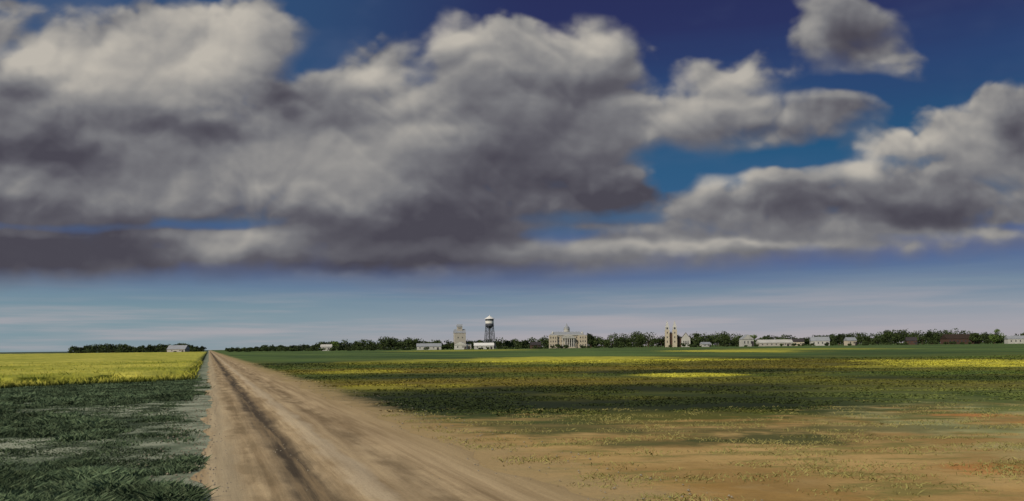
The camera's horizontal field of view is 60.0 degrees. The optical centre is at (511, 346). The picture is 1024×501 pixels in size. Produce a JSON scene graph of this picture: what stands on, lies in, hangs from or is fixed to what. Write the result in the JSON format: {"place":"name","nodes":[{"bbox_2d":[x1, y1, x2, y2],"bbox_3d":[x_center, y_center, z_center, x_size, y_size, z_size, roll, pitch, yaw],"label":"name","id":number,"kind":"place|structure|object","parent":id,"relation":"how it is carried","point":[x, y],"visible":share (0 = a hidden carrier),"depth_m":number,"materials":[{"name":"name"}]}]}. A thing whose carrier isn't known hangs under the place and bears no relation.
{"place":"outdoors","nodes":[
{"label":"outdoors","id":0,"kind":"place"},
{"bbox_2d":[0,352,206,382],"bbox_3d":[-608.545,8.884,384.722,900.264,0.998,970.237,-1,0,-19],"label":"canola field","id":1,"kind":"structure","parent":0,"point":[88,359],"depth_m":149.81,"materials":[{"name":"yellow plant"}]},
{"bbox_2d":[0,377,219,500],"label":"weedy grass","id":2,"kind":"structure","parent":0,"point":[73,478],"depth_m":29.15,"materials":[{"name":"green plant"}]},
{"bbox_2d":[191,350,604,500],"bbox_3d":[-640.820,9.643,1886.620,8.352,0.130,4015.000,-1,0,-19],"label":"dirt road","id":3,"kind":"structure","parent":0,"point":[370,456],"depth_m":24.08,"materials":[{"name":"beige soil"}]},
{"bbox_2d":[454,342,467,349],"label":"storage barn","id":4,"kind":"structure","parent":0,"point":[459,345],"depth_m":1084.51,"materials":[{"name":"white"}]},
{"bbox_2d":[474,343,493,348],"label":"warehouse","id":5,"kind":"structure","parent":0,"point":[483,345],"depth_m":1094.46,"materials":[{"name":"white metal"}]},
{"bbox_2d":[0,0,1023,351],"bbox_3d":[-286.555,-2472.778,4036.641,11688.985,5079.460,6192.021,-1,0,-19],"label":"sky","id":6,"kind":"structure","parent":0,"point":[218,174],"depth_m":6541.41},
{"bbox_2d":[0,342,1023,500],"bbox_3d":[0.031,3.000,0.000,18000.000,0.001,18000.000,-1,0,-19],"label":"ground","id":7,"kind":"structure","parent":0,"point":[696,463],"depth_m":32.47,"materials":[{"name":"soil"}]},
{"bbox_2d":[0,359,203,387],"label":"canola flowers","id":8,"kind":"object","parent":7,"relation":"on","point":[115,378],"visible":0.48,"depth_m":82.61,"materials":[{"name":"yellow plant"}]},
{"bbox_2d":[167,345,189,351],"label":"farm shed","id":9,"kind":"structure","parent":7,"relation":"on","point":[179,348],"depth_m":1115.62,"materials":[{"name":"white wood"}]},
{"bbox_2d":[320,344,332,350],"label":"white shed","id":10,"kind":"structure","parent":7,"relation":"on","point":[327,346],"depth_m":1085.94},
{"bbox_2d":[331,341,338,350],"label":"elm tree","id":11,"kind":"object","parent":7,"relation":"on","point":[334,343],"visible":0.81,"depth_m":1139.87,"materials":[{"name":"green plant"}]},
{"bbox_2d":[384,339,396,349],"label":"elm tree","id":12,"kind":"object","parent":7,"relation":"on","point":[391,342],"visible":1,"depth_m":1137.56,"materials":[{"name":"green plant"}]},
{"bbox_2d":[403,338,415,348],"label":"elm tree","id":13,"kind":"object","parent":7,"relation":"on","point":[410,342],"visible":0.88,"depth_m":1137.24,"materials":[{"name":"green plant"}]},
{"bbox_2d":[416,343,441,349],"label":"machine shed","id":14,"kind":"structure","parent":7,"relation":"on","point":[431,346],"depth_m":1094.93,"materials":[{"name":"white metal"}]},
{"bbox_2d":[139,381,762,500],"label":"gravel","id":15,"kind":"structure","parent":7,"relation":"on","point":[297,459],"depth_m":27.99,"materials":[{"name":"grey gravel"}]},
{"bbox_2d":[453,324,470,348],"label":"grain elevator","id":16,"kind":"object","parent":7,"relation":"on","point":[459,333],"visible":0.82,"depth_m":1195.31,"materials":[{"name":"beige concrete"}]},
{"bbox_2d":[484,315,495,348],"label":"water tower","id":17,"kind":"structure","parent":7,"relation":"on","point":[489,321],"depth_m":1186.88,"materials":[{"name":"metal"}]},
{"bbox_2d":[67,328,1023,352],"bbox_3d":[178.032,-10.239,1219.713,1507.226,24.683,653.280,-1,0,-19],"label":"distant trees","id":18,"kind":"object","parent":7,"relation":"on","point":[862,338],"visible":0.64,"depth_m":1202.24,"materials":[{"name":"green plant"}]},
{"bbox_2d":[549,323,586,347],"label":"courthouse","id":19,"kind":"structure","parent":7,"relation":"on","point":[568,338],"depth_m":1181.44,"materials":[{"name":"beige stone"}]},
{"bbox_2d":[587,334,596,347],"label":"elm tree","id":20,"kind":"object","parent":7,"relation":"on","point":[590,338],"visible":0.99,"depth_m":1138.39,"materials":[{"name":"green plant"}]},
{"bbox_2d":[614,337,626,347],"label":"elm tree","id":21,"kind":"object","parent":7,"relation":"on","point":[618,343],"visible":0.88,"depth_m":1138.69,"materials":[{"name":"green plant"}]},
{"bbox_2d":[253,355,1023,418],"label":"field crop","id":22,"kind":"object","parent":7,"relation":"on","point":[796,362],"visible":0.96,"depth_m":75.08,"materials":[{"name":"green plant"}]},
{"bbox_2d":[634,335,646,346],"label":"elm tree","id":23,"kind":"object","parent":7,"relation":"on","point":[639,341],"visible":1,"depth_m":1139.07,"materials":[{"name":"green plant"}]},
{"bbox_2d":[665,320,690,346],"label":"church","id":24,"kind":"structure","parent":7,"relation":"on","point":[673,338],"depth_m":1184.05,"materials":[{"name":"beige stone"}]},
{"bbox_2d":[693,333,702,344],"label":"elm tree","id":25,"kind":"object","parent":7,"relation":"on","point":[696,337],"visible":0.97,"depth_m":1137.51,"materials":[{"name":"green plant"}]},
{"bbox_2d":[700,342,710,346],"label":"white shed","id":26,"kind":"structure","parent":7,"relation":"on","point":[705,344],"depth_m":1091.59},
{"bbox_2d":[720,332,731,346],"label":"elm tree","id":27,"kind":"object","parent":7,"relation":"on","point":[725,339],"visible":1,"depth_m":1139.35,"materials":[{"name":"green plant"}]},
{"bbox_2d":[739,334,753,346],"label":"farmhouse","id":28,"kind":"object","parent":7,"relation":"on","point":[746,339],"visible":0.91,"depth_m":1105.31,"materials":[{"name":"white"}]},
{"bbox_2d":[756,339,793,345],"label":"long barn","id":29,"kind":"structure","parent":7,"relation":"on","point":[785,342],"depth_m":1084.90,"materials":[{"name":"white"}]},
{"bbox_2d":[792,339,804,345],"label":"farm shed","id":30,"kind":"structure","parent":7,"relation":"on","point":[799,341],"depth_m":1106.20,"materials":[{"name":"beige metal"}]},
{"bbox_2d":[809,337,829,345],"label":"farmhouse","id":31,"kind":"object","parent":7,"relation":"on","point":[818,341],"visible":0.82,"depth_m":1095.81,"materials":[{"name":"white"}]},
{"bbox_2d":[833,333,845,344],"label":"elm tree","id":32,"kind":"object","parent":7,"relation":"on","point":[837,340],"visible":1,"depth_m":1139.26,"materials":[{"name":"green plant"}]},
{"bbox_2d":[844,340,856,344],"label":"walls","id":33,"kind":"structure","parent":7,"relation":"on","point":[848,342],"depth_m":1095.86,"materials":[{"name":"beige stone"}]},
{"bbox_2d":[843,337,856,340],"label":"roof","id":34,"kind":"structure","parent":33,"relation":"on","point":[849,338],"depth_m":1097.93,"materials":[{"name":"grey metal"}]},
{"bbox_2d":[879,330,891,342],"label":"elm tree","id":35,"kind":"object","parent":7,"relation":"on","point":[887,333],"visible":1,"depth_m":1135.80,"materials":[{"name":"green plant"}]},
{"bbox_2d":[905,341,916,344],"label":"walls","id":36,"kind":"structure","parent":7,"relation":"on","point":[911,343],"depth_m":1105.77,"materials":[{"name":"brown wood"}]},
{"bbox_2d":[905,337,917,340],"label":"roof","id":37,"kind":"structure","parent":36,"relation":"on","point":[910,338],"depth_m":1107.64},
{"bbox_2d":[924,331,935,341],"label":"elm tree","id":38,"kind":"object","parent":7,"relation":"on","point":[929,335],"visible":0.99,"depth_m":1138.41,"materials":[{"name":"green plant"}]},
{"bbox_2d":[940,334,979,343],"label":"brick hall","id":39,"kind":"structure","parent":7,"relation":"on","point":[959,338],"depth_m":1143.38,"materials":[{"name":"brown brick"}]},
{"bbox_2d":[969,333,982,343],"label":"elm tree","id":40,"kind":"object","parent":7,"relation":"on","point":[974,337],"visible":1,"depth_m":1137.52,"materials":[{"name":"green plant"}]},
{"bbox_2d":[989,329,1005,343],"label":"poplar tree","id":41,"kind":"object","parent":7,"relation":"on","point":[992,337],"visible":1,"depth_m":1127.82,"materials":[{"name":"green plant"}]},
{"bbox_2d":[1004,339,1023,343],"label":"walls","id":42,"kind":"structure","parent":7,"relation":"on","point":[1007,341],"depth_m":1105.40,"materials":[{"name":"white"}]},
{"bbox_2d":[1004,336,1023,338],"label":"roof","id":43,"kind":"structure","parent":42,"relation":"on","point":[1014,337],"depth_m":1107.29,"materials":[{"name":"white metal"}]},
{"bbox_2d":[530,342,540,344],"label":"roof","id":44,"kind":"structure","parent":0,"point":[535,343],"depth_m":1107.85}
]}

